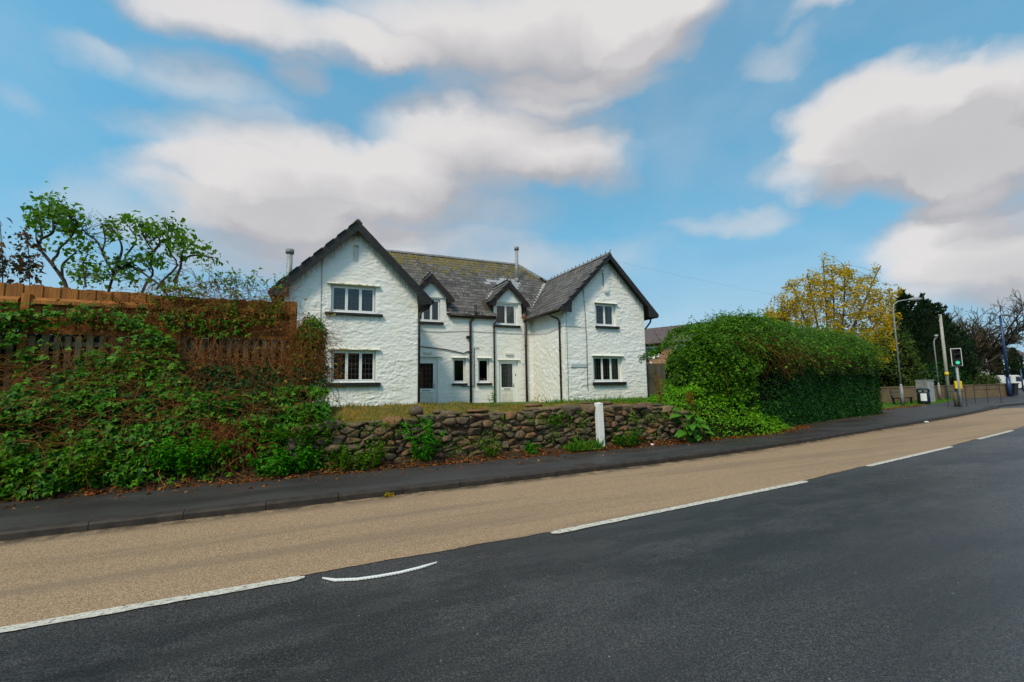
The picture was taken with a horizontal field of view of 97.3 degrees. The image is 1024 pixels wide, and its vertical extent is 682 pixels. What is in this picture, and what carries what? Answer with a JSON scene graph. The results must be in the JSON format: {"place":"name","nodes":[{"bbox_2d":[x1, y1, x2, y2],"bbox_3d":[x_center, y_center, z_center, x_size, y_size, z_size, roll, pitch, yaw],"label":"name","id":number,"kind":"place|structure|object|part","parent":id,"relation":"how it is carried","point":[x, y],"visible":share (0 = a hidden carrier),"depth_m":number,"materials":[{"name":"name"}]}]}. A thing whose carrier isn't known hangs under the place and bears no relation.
{"place":"outdoors","nodes":[
{"label":"outdoors","id":0,"kind":"place"},
{"bbox_2d":[1,419,284,470],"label":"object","id":1,"kind":"structure","parent":0,"point":[219,443],"depth_m":8.04,"materials":[{"name":"plant"}]},
{"bbox_2d":[20,181,94,286],"bbox_3d":[-9.959,-2.235,9.901,2.890,2.552,1.187,-6,-7,39],"label":"lilac tree","id":2,"kind":"object","parent":1,"relation":"on","point":[62,212],"visible":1,"depth_m":9.84,"materials":[{"name":"green plant"}]},
{"bbox_2d":[54,208,145,291],"bbox_3d":[-8.975,-2.112,9.999,1.588,2.319,3.155,6,-9,-50],"label":"lilac tree","id":3,"kind":"object","parent":1,"relation":"on","point":[95,269],"visible":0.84,"depth_m":9.84,"materials":[{"name":"green plant"}]},
{"bbox_2d":[0,339,284,507],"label":"bramble","id":4,"kind":"object","parent":1,"relation":"on","point":[221,437],"visible":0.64,"depth_m":7.48,"materials":[{"name":"green plant"}]},
{"bbox_2d":[0,282,296,408],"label":"board fence","id":5,"kind":"object","parent":1,"relation":"on","point":[36,295],"visible":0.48,"depth_m":8.29,"materials":[{"name":"brown wood"}]},
{"bbox_2d":[0,217,24,283],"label":"red shoot","id":6,"kind":"object","parent":5,"relation":"attached to","point":[4,262],"visible":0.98,"depth_m":8.05,"materials":[{"name":"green plant"}]},
{"bbox_2d":[6,226,46,284],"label":"red shoot","id":7,"kind":"object","parent":5,"relation":"attached to","point":[22,264],"visible":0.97,"depth_m":8.22,"materials":[{"name":"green plant"}]},
{"bbox_2d":[99,253,185,325],"bbox_3d":[-7.013,-0.972,8.574,1.423,1.359,0.289,2,-7,-28],"label":"arching branch","id":8,"kind":"object","parent":5,"relation":"attached to","point":[128,265],"visible":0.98,"depth_m":8.52,"materials":[{"name":"green plant"}]},
{"bbox_2d":[136,260,307,331],"bbox_3d":[-5.779,-0.896,9.055,3.066,1.455,1.027,2,-6,-24],"label":"fence top creeper","id":9,"kind":"object","parent":5,"relation":"attached to","point":[201,287],"visible":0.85,"depth_m":9.07,"materials":[{"name":"green plant"}]},
{"bbox_2d":[252,303,365,405],"bbox_3d":[-4.331,0.433,9.391,1.888,2.350,2.007,-6,-8,43],"label":"end creeper","id":10,"kind":"object","parent":5,"relation":"attached to","point":[310,333],"visible":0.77,"depth_m":9.31,"materials":[{"name":"green plant"}]},
{"bbox_2d":[0,334,297,426],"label":"picket fence","id":11,"kind":"object","parent":1,"relation":"on","point":[46,339],"visible":0.22,"depth_m":8.18,"materials":[{"name":"brown wood"}]},
{"bbox_2d":[0,329,330,435],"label":"ivy mass","id":12,"kind":"object","parent":1,"relation":"on","point":[208,371],"visible":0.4,"depth_m":8.36,"materials":[{"name":"green plant"}]},
{"bbox_2d":[127,210,227,292],"bbox_3d":[-7.827,-2.028,10.416,1.735,2.254,2.896,5,-8,-45],"label":"lilac tree","id":13,"kind":"object","parent":1,"relation":"on","point":[180,240],"visible":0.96,"depth_m":10.07,"materials":[{"name":"green plant"}]},
{"bbox_2d":[0,412,893,501],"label":"verge","id":14,"kind":"structure","parent":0,"point":[253,478],"depth_m":7.97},
{"bbox_2d":[0,333,350,502],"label":"bramble bank","id":15,"kind":"structure","parent":14,"relation":"on","point":[119,477],"depth_m":7.22,"materials":[{"name":"green plant"}]},
{"bbox_2d":[0,441,128,489],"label":"nettle clump","id":16,"kind":"object","parent":15,"relation":"on","point":[94,469],"visible":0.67,"depth_m":6.66,"materials":[{"name":"green plant"}]},
{"bbox_2d":[0,300,251,472],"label":"climbing bramble","id":17,"kind":"object","parent":15,"relation":"on","point":[28,359],"visible":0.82,"depth_m":7.84,"materials":[{"name":"green plant"}]},
{"bbox_2d":[0,269,348,473],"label":"dry creeper","id":18,"kind":"object","parent":15,"relation":"on","point":[229,359],"visible":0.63,"depth_m":8.51,"materials":[{"name":"orange plant"}]},
{"bbox_2d":[178,390,261,429],"bbox_3d":[-5.225,1.289,8.176,1.273,0.790,0.919,2,-6,-24],"label":"nettle clump","id":19,"kind":"object","parent":15,"relation":"on","point":[206,404],"visible":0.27,"depth_m":7.94,"materials":[{"name":"green plant"}]},
{"bbox_2d":[144,429,232,471],"bbox_3d":[-5.316,1.805,7.406,1.214,0.706,0.807,4,-7,-38],"label":"nettle clump","id":20,"kind":"object","parent":14,"relation":"on","point":[164,464],"visible":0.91,"depth_m":7.27,"materials":[{"name":"green plant"}]},
{"bbox_2d":[244,442,322,476],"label":"nettle clump","id":21,"kind":"object","parent":14,"relation":"on","point":[301,463],"visible":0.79,"depth_m":7.82,"materials":[{"name":"green plant"}]},
{"bbox_2d":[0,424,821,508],"bbox_3d":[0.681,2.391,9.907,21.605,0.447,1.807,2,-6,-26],"label":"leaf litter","id":22,"kind":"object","parent":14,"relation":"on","point":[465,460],"visible":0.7,"depth_m":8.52,"materials":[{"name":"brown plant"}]},
{"bbox_2d":[399,409,447,460],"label":"weed clump","id":23,"kind":"object","parent":14,"relation":"on","point":[424,455],"visible":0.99,"depth_m":8.84,"materials":[{"name":"green plant"}]},
{"bbox_2d":[482,433,501,456],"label":"weed clump","id":24,"kind":"object","parent":14,"relation":"on","point":[494,452],"visible":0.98,"depth_m":9.39,"materials":[{"name":"green plant"}]},
{"bbox_2d":[524,441,543,454],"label":"weed clump","id":25,"kind":"object","parent":14,"relation":"on","point":[530,449],"visible":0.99,"depth_m":9.82,"materials":[{"name":"green plant"}]},
{"bbox_2d":[559,433,605,450],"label":"grass","id":26,"kind":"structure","parent":14,"relation":"on","point":[577,446],"depth_m":10.27,"materials":[{"name":"green plant"}]},
{"bbox_2d":[594,402,604,445],"bbox_3d":[2.070,1.962,10.628,0.182,1.017,0.140,2,-6,-24],"label":"post","id":27,"kind":"object","parent":14,"relation":"on","point":[599,423],"visible":0.95,"depth_m":10.57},
{"bbox_2d":[612,429,643,445],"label":"weed clump","id":28,"kind":"object","parent":14,"relation":"on","point":[631,442],"visible":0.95,"depth_m":10.78,"materials":[{"name":"green plant"}]},
{"bbox_2d":[669,405,710,439],"bbox_3d":[4.578,2.155,11.676,1.063,0.990,0.876,2,-6,-24],"label":"burdock","id":29,"kind":"object","parent":14,"relation":"on","point":[680,433],"visible":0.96,"depth_m":11.57,"materials":[{"name":"green plant"}]},
{"bbox_2d":[681,428,715,442],"bbox_3d":[4.919,2.458,11.850,0.991,0.458,0.777,2,-6,-24],"label":"burdock","id":30,"kind":"object","parent":14,"relation":"on","point":[697,436],"visible":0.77,"depth_m":11.61,"materials":[{"name":"green plant"}]},
{"bbox_2d":[643,382,794,441],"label":"weed bank","id":31,"kind":"structure","parent":14,"relation":"on","point":[731,421],"depth_m":13.05,"materials":[{"name":"green plant"}]},
{"bbox_2d":[0,405,982,528],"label":"pavement","id":32,"kind":"structure","parent":0,"point":[49,511],"depth_m":7.35,"materials":[{"name":"grey asphalt"}]},
{"bbox_2d":[321,438,390,471],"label":"weed clump","id":33,"kind":"object","parent":32,"relation":"on","point":[366,459],"visible":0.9,"depth_m":8.29,"materials":[{"name":"green plant"}]},
{"bbox_2d":[950,348,962,406],"bbox_3d":[24.674,2.033,24.876,0.450,3.270,0.480,-4,-7,28],"label":"traffic light","id":34,"kind":"object","parent":32,"relation":"on","point":[956,357],"visible":0.96,"depth_m":24.92,"materials":[{"name":"white metal"}]},
{"bbox_2d":[946,386,966,406],"bbox_3d":[24.962,3.129,25.299,0.816,1.165,0.465,1,-6,-19],"label":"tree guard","id":35,"kind":"object","parent":32,"relation":"on","point":[956,397],"visible":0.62,"depth_m":25.13,"materials":[{"name":"grey metal"}]},
{"bbox_2d":[468,401,547,406],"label":"garden","id":36,"kind":"object","parent":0,"point":[515,403],"depth_m":21.59,"materials":[{"name":"green plant"}]},
{"bbox_2d":[268,219,658,406],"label":"house","id":37,"kind":"structure","parent":36,"relation":"on","point":[429,328],"depth_m":22.35,"materials":[{"name":"paint"}]},
{"bbox_2d":[326,347,380,386],"bbox_3d":[-6.111,1.002,17.421,1.980,1.510,0.330,2,-6,-24],"label":"window","id":38,"kind":"structure","parent":37,"relation":"in","point":[353,382],"depth_m":17.42,"materials":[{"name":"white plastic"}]},
{"bbox_2d":[325,281,382,316],"bbox_3d":[-6.177,-1.630,17.678,2.130,1.300,0.330,2,-6,-24],"label":"window","id":39,"kind":"structure","parent":37,"relation":"in","point":[351,312],"depth_m":17.65,"materials":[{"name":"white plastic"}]},
{"bbox_2d":[417,358,436,403],"bbox_3d":[-4.172,1.987,22.083,1.006,2.348,0.117,2,-6,-24],"label":"door","id":40,"kind":"structure","parent":37,"relation":"in","point":[429,395],"depth_m":22.13,"materials":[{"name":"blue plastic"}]},
{"bbox_2d":[420,300,443,324],"bbox_3d":[-4.182,-1.458,22.364,1.540,1.278,0.300,2,-6,-24],"label":"window","id":41,"kind":"structure","parent":37,"relation":"in","point":[422,321],"depth_m":22.41,"materials":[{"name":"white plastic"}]},
{"bbox_2d":[451,356,467,385],"bbox_3d":[-2.665,1.501,22.750,0.860,1.480,0.330,2,-6,-24],"label":"window","id":42,"kind":"structure","parent":37,"relation":"in","point":[454,383],"depth_m":22.75,"materials":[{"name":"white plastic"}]},
{"bbox_2d":[476,356,491,384],"bbox_3d":[-1.467,1.536,23.293,0.810,1.480,0.330,2,-6,-24],"label":"window","id":43,"kind":"structure","parent":37,"relation":"in","point":[479,382],"depth_m":23.26,"materials":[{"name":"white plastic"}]},
{"bbox_2d":[495,304,520,327],"bbox_3d":[-0.280,-1.343,24.132,1.490,1.278,0.300,2,-6,-24],"label":"window","id":44,"kind":"structure","parent":37,"relation":"in","point":[505,325],"depth_m":24.16,"materials":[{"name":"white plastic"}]},
{"bbox_2d":[499,361,517,401],"bbox_3d":[-0.220,2.158,23.868,1.106,2.238,0.117,2,-6,-24],"label":"door","id":45,"kind":"structure","parent":37,"relation":"in","point":[506,394],"depth_m":23.88,"materials":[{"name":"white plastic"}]},
{"bbox_2d":[594,301,619,328],"bbox_3d":[4.704,-1.295,22.607,1.430,1.350,0.330,2,-6,-24],"label":"window","id":46,"kind":"structure","parent":37,"relation":"in","point":[610,326],"depth_m":22.61,"materials":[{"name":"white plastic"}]},
{"bbox_2d":[591,354,626,384],"bbox_3d":[4.767,1.416,22.340,1.970,1.520,0.330,2,-6,-24],"label":"window","id":47,"kind":"structure","parent":37,"relation":"in","point":[607,381],"depth_m":22.33,"materials":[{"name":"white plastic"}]},
{"bbox_2d":[646,363,665,397],"bbox_3d":[8.080,2.185,24.314,2.934,2.100,0.060,2,-6,-24],"label":"side fence","id":48,"kind":"object","parent":36,"relation":"on","point":[651,369],"visible":0.2,"depth_m":24.12,"materials":[{"name":"wood"}]},
{"bbox_2d":[652,325,678,389],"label":"bare shrub","id":49,"kind":"object","parent":36,"relation":"on","point":[664,353],"visible":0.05,"depth_m":23.39,"materials":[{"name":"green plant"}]},
{"bbox_2d":[544,394,807,403],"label":"garden grass","id":50,"kind":"structure","parent":36,"relation":"on","point":[633,399],"depth_m":18.82,"materials":[{"name":"green plant"}]},
{"bbox_2d":[762,252,905,365],"bbox_3d":[22.372,-1.803,31.601,13.567,9.258,8.158,6,-9,-50],"label":"yellow tree","id":51,"kind":"object","parent":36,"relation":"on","point":[877,320],"visible":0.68,"depth_m":30.34,"materials":[{"name":"yellow plant"}]},
{"bbox_2d":[900,342,922,385],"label":"drooping bush","id":52,"kind":"object","parent":36,"relation":"on","point":[915,366],"visible":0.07,"depth_m":37.28,"materials":[{"name":"green plant"}]},
{"bbox_2d":[907,362,939,385],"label":"dark bush","id":53,"kind":"object","parent":36,"relation":"on","point":[929,365],"visible":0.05,"depth_m":39.95,"materials":[{"name":"green plant"}]},
{"bbox_2d":[923,360,974,384],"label":"dark bush","id":54,"kind":"object","parent":36,"relation":"on","point":[952,376],"visible":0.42,"depth_m":39.97,"materials":[{"name":"green plant"}]},
{"bbox_2d":[962,369,1001,384],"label":"clipped hedge","id":55,"kind":"object","parent":36,"relation":"on","point":[983,378],"visible":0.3,"depth_m":43.08,"materials":[{"name":"green plant"}]},
{"bbox_2d":[946,287,1023,382],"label":"bare tree","id":56,"kind":"object","parent":36,"relation":"on","point":[984,349],"visible":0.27,"depth_m":48.84,"materials":[{"name":"brown plant"}]},
{"bbox_2d":[0,405,1023,681],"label":"road","id":57,"kind":"structure","parent":0,"point":[910,569],"depth_m":3.26,"materials":[{"name":"grey asphalt"}]},
{"bbox_2d":[0,576,304,632],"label":"lane line","id":58,"kind":"object","parent":57,"relation":"on","point":[127,607],"visible":1,"depth_m":3.40,"materials":[{"name":"white paint"}]},
{"bbox_2d":[322,562,436,580],"bbox_3d":[-1.127,2.014,3.913,0.976,0.010,0.156,1,-6,-18],"label":"road marking","id":59,"kind":"object","parent":57,"relation":"on","point":[374,576],"visible":1,"depth_m":3.84,"materials":[{"name":"white paint"}]},
{"bbox_2d":[0,408,1023,626],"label":"cycle lane","id":60,"kind":"structure","parent":57,"relation":"on","point":[51,576],"depth_m":5.28,"materials":[{"name":"beige asphalt"}]},
{"bbox_2d":[0,402,1023,540],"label":"kerb","id":61,"kind":"structure","parent":57,"relation":"on","point":[96,524],"depth_m":6.68,"materials":[{"name":"grey concrete"}]},
{"bbox_2d":[550,481,807,532],"bbox_3d":[2.597,2.176,6.090,4.947,0.001,0.117,2,-7,-29],"label":"lane line","id":62,"kind":"object","parent":57,"relation":"on","point":[660,510],"visible":1,"depth_m":5.76,"materials":[{"name":"white paint"}]},
{"bbox_2d":[866,446,952,465],"bbox_3d":[8.597,2.435,9.617,4.514,0.001,0.116,3,-7,-31],"label":"lane line","id":63,"kind":"object","parent":57,"relation":"on","point":[895,459],"visible":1,"depth_m":9.45,"materials":[{"name":"white paint"}]},
{"bbox_2d":[870,384,1005,401],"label":"brick wall","id":64,"kind":"structure","parent":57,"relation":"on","point":[910,391],"depth_m":34.63,"materials":[{"name":"brown brick"}]},
{"bbox_2d":[895,293,983,380],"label":"cypress","id":65,"kind":"object","parent":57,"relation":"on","point":[927,309],"visible":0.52,"depth_m":43.43,"materials":[{"name":"green plant"}]},
{"bbox_2d":[948,333,983,374],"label":"cypress","id":66,"kind":"object","parent":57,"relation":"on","point":[964,368],"visible":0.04,"depth_m":45.20,"materials":[{"name":"green plant"}]},
{"bbox_2d":[977,430,1013,438],"bbox_3d":[13.933,2.685,12.947,3.639,0.001,0.117,3,-7,-32],"label":"lane line","id":67,"kind":"object","parent":57,"relation":"on","point":[995,434],"visible":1,"depth_m":12.93,"materials":[{"name":"white paint"}]},
{"bbox_2d":[995,375,1023,389],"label":"van","id":68,"kind":"object","parent":57,"relation":"on","point":[1015,378],"visible":0.14,"depth_m":60.22,"materials":[{"name":"white metal"}]},
{"bbox_2d":[1007,347,1023,378],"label":"column cypress","id":69,"kind":"object","parent":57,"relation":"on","point":[1013,365],"depth_m":71.43,"materials":[{"name":"green plant"}]},
{"bbox_2d":[0,0,1023,351],"label":"sky","id":70,"kind":"structure","parent":0,"point":[733,145],"materials":[{"name":"blue"}]},
{"bbox_2d":[305,399,719,423],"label":"garden bank","id":71,"kind":"structure","parent":0,"point":[408,407],"depth_m":9.58,"materials":[{"name":"green plant"}]},
{"bbox_2d":[313,306,359,402],"bbox_3d":[-3.866,0.385,9.727,0.752,2.374,1.075,-6,-8,40],"label":"wispy bush","id":72,"kind":"object","parent":71,"relation":"on","point":[334,356],"visible":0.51,"depth_m":9.72,"materials":[{"name":"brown plant"}]},
{"bbox_2d":[486,389,496,405],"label":"weed clump","id":73,"kind":"object","parent":71,"relation":"on","point":[493,397],"visible":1,"depth_m":10.87,"materials":[{"name":"green plant"}]},
{"bbox_2d":[652,372,663,403],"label":"dock stalk","id":74,"kind":"object","parent":71,"relation":"on","point":[659,390],"visible":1,"depth_m":13.03,"materials":[{"name":"orange plant"}]},
{"bbox_2d":[684,391,693,405],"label":"dock stalk","id":75,"kind":"object","parent":71,"relation":"on","point":[690,394],"visible":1,"depth_m":12.51,"materials":[{"name":"orange plant"}]},
{"bbox_2d":[645,316,787,363],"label":"brick building","id":76,"kind":"structure","parent":0,"point":[650,333],"depth_m":43.06,"materials":[{"name":"red brick"}]},
{"bbox_2d":[645,347,659,357],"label":"window","id":77,"kind":"structure","parent":76,"relation":"in","point":[646,348],"depth_m":42.89,"materials":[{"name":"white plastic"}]},
{"bbox_2d":[929,388,1023,406],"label":"pavement","id":78,"kind":"structure","parent":0,"point":[994,401],"depth_m":30.31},
{"bbox_2d":[889,389,912,404],"bbox_3d":[24.436,3.537,28.311,1.450,0.980,0.669,2,-6,-24],"label":"bench","id":79,"kind":"object","parent":78,"relation":"on","point":[892,393],"visible":0.63,"depth_m":28.25,"materials":[{"name":"black wood"}]},
{"bbox_2d":[877,400,951,408],"bbox_3d":[24.774,3.920,27.844,19.700,0.001,4.720,2,-6,-24],"label":"grass patch","id":80,"kind":"object","parent":78,"relation":"on","point":[908,403],"visible":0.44,"depth_m":27.92,"materials":[{"name":"green plant"}]},
{"bbox_2d":[881,404,926,409],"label":"leaf litter","id":81,"kind":"object","parent":80,"relation":"on","point":[904,406],"visible":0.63,"depth_m":25.34,"materials":[{"name":"brown plant"}]},
{"bbox_2d":[892,297,921,405],"bbox_3d":[23.302,0.605,26.263,1.530,6.335,0.220,-3,-6,15],"label":"lamp post","id":82,"kind":"object","parent":80,"relation":"on","point":[901,386],"visible":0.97,"depth_m":26.38,"materials":[{"name":"grey metal"}]},
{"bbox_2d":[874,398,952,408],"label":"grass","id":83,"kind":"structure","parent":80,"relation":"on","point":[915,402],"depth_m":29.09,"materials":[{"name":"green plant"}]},
{"bbox_2d":[916,388,930,403],"bbox_3d":[25.474,3.412,27.898,0.628,1.010,0.620,2,-6,-24],"label":"litter bin","id":84,"kind":"object","parent":80,"relation":"on","point":[923,397],"visible":0.97,"depth_m":27.69,"materials":[{"name":"black plastic"}]},
{"bbox_2d":[933,334,940,398],"bbox_3d":[31.817,1.938,33.601,0.371,4.885,0.218,-2,-6,10],"label":"lamp post","id":85,"kind":"object","parent":80,"relation":"on","point":[938,384],"visible":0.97,"depth_m":33.59,"materials":[{"name":"grey metal"}]},
{"bbox_2d":[914,380,935,401],"bbox_3d":[27.834,3.399,30.335,0.760,1.550,0.760,2,-6,-24],"label":"utility cabinet","id":86,"kind":"object","parent":78,"relation":"on","point":[929,384],"visible":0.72,"depth_m":30.09,"materials":[{"name":"grey metal"}]},
{"bbox_3d":[27.444,3.405,30.328,0.015,1.350,0.290,2,-6,-24],"label":"door","id":87,"kind":"part","parent":86,"relation":"part of","materials":[{"name":"grey metal"}]},
{"bbox_3d":[27.572,3.374,30.047,0.015,1.350,0.290,2,-6,-24],"label":"door","id":88,"kind":"part","parent":86,"relation":"part of","materials":[{"name":"grey metal"}]},
{"bbox_2d":[939,314,950,398],"bbox_3d":[32.785,1.211,34.093,0.516,6.503,0.242,2,-6,-24],"label":"telegraph pole","id":89,"kind":"object","parent":78,"relation":"on","point":[946,373],"visible":0.86,"depth_m":34.01,"materials":[{"name":"grey wood"}]},
{"bbox_2d":[973,384,1001,402],"bbox_3d":[29.817,3.325,28.266,1.327,1.215,0.030,-3,-6,16],"label":"guard frame","id":90,"kind":"object","parent":78,"relation":"on","point":[986,389],"visible":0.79,"depth_m":28.30,"materials":[{"name":"black metal"}]},
{"bbox_2d":[999,314,1013,395],"bbox_3d":[42.795,1.223,38.662,1.900,7.070,0.485,2,-6,-24],"label":"blue post","id":91,"kind":"object","parent":78,"relation":"on","point":[1008,385],"visible":0.97,"depth_m":38.36,"materials":[{"name":"blue metal"}]},
{"bbox_2d":[1002,383,1018,394],"bbox_3d":[43.221,4.174,38.984,0.800,1.050,0.800,2,-6,-24],"label":"dark bin","id":92,"kind":"object","parent":78,"relation":"on","point":[1014,386],"visible":0.62,"depth_m":38.69,"materials":[{"name":"black plastic"}]},
{"bbox_2d":[1020,370,1023,390],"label":"sign post","id":93,"kind":"object","parent":78,"relation":"on","point":[1021,380],"visible":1,"depth_m":51.70,"materials":[{"name":"blue"}]},
{"bbox_2d":[977,333,1023,375],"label":"white house","id":94,"kind":"structure","parent":0,"point":[1021,353],"depth_m":80.28,"materials":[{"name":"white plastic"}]},
{"label":"ground","id":95,"kind":"structure","parent":0,"visible":0},
{"bbox_2d":[285,401,705,472],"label":"stone wall","id":96,"kind":"structure","parent":95,"relation":"on","point":[476,425],"depth_m":9.71,"materials":[{"name":"stone"}]},
{"bbox_2d":[260,407,344,455],"bbox_3d":[-3.811,1.635,8.230,1.401,0.854,0.971,-1,-6,-1],"label":"shrub clump","id":97,"kind":"object","parent":96,"relation":"on","point":[314,431],"visible":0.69,"depth_m":8.04,"materials":[{"name":"green plant"}]},
{"bbox_2d":[409,406,422,415],"bbox_3d":[-1.950,1.429,9.166,0.287,0.201,0.261,2,-6,-24],"label":"boulder","id":98,"kind":"object","parent":96,"relation":"on","point":[415,410],"visible":0.94,"depth_m":9.08,"materials":[{"name":"stone"}]},
{"bbox_2d":[291,409,686,468],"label":"wall weeds","id":99,"kind":"object","parent":96,"relation":"attached to","point":[503,428],"depth_m":9.74,"materials":[{"name":"green plant"}]},
{"bbox_2d":[534,394,545,406],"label":"weed clump","id":100,"kind":"object","parent":96,"relation":"on","point":[537,401],"visible":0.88,"depth_m":10.72,"materials":[{"name":"white plant"}]},
{"bbox_2d":[548,411,566,424],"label":"weed clump","id":101,"kind":"object","parent":96,"relation":"on","point":[552,423],"visible":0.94,"depth_m":10.27,"materials":[{"name":"green plant"}]},
{"bbox_2d":[709,309,737,324],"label":"round bush","id":102,"kind":"object","parent":95,"relation":"on","point":[725,315],"visible":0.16,"depth_m":37.70,"materials":[{"name":"green plant"}]},
{"bbox_2d":[638,300,905,426],"bbox_3d":[10.932,1.027,17.315,13.897,4.303,4.389,3,-7,-33],"label":"tall hedge","id":103,"kind":"object","parent":95,"relation":"on","point":[779,366],"visible":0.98,"depth_m":14.85,"materials":[{"name":"green plant"}]},
{"bbox_2d":[866,312,932,386],"bbox_3d":[29.837,1.299,35.918,5.137,7.142,5.019,2,-6,-24],"label":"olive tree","id":104,"kind":"object","parent":95,"relation":"on","point":[888,378],"visible":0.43,"depth_m":34.68,"materials":[{"name":"green plant"}]},
{"bbox_2d":[881,289,937,365],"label":"cypress","id":105,"kind":"object","parent":95,"relation":"on","point":[904,308],"visible":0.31,"depth_m":45.70,"materials":[{"name":"green plant"}]},
{"bbox_2d":[989,355,1005,374],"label":"column cypress","id":106,"kind":"object","parent":95,"relation":"on","point":[1001,370],"depth_m":71.24,"materials":[{"name":"green plant"}]}
]}

